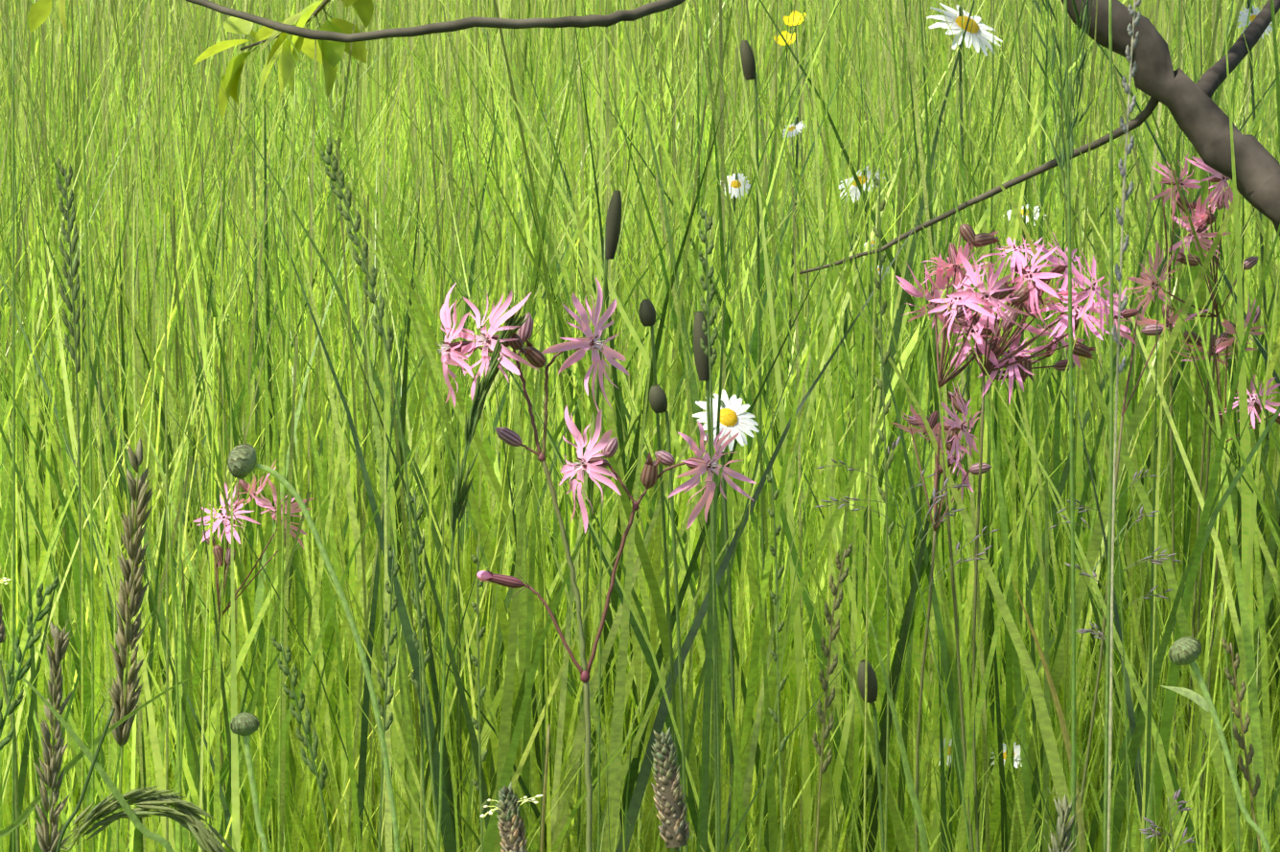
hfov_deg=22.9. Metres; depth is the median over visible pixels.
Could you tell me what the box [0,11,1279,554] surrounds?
meadow sward
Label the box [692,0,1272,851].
daisies
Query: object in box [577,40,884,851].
plantain
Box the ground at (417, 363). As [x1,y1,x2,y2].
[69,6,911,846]
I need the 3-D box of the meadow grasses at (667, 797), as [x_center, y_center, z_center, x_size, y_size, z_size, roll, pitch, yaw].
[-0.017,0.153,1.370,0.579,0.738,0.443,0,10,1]
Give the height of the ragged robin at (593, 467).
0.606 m
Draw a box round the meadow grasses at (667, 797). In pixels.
[0,0,1271,851]
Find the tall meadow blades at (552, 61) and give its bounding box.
[0,0,1279,328]
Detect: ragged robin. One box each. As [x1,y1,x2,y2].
[193,152,1279,851]
[435,278,756,851]
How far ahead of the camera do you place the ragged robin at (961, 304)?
1.71 m
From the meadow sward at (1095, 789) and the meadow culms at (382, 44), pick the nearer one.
the meadow sward at (1095, 789)
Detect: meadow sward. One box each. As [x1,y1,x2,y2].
[0,0,1279,149]
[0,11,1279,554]
[0,223,1279,851]
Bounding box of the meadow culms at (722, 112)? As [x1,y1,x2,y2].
[0,0,1279,851]
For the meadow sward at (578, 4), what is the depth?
9.44 m
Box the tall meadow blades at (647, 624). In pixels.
[0,0,1279,851]
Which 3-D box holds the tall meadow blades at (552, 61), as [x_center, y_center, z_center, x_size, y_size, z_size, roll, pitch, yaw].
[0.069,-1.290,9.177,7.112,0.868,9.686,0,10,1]
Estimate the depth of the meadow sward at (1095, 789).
2.12 m
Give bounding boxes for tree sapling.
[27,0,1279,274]
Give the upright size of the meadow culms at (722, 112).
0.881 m
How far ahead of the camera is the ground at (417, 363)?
4.30 m
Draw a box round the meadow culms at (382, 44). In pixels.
[0,0,1279,346]

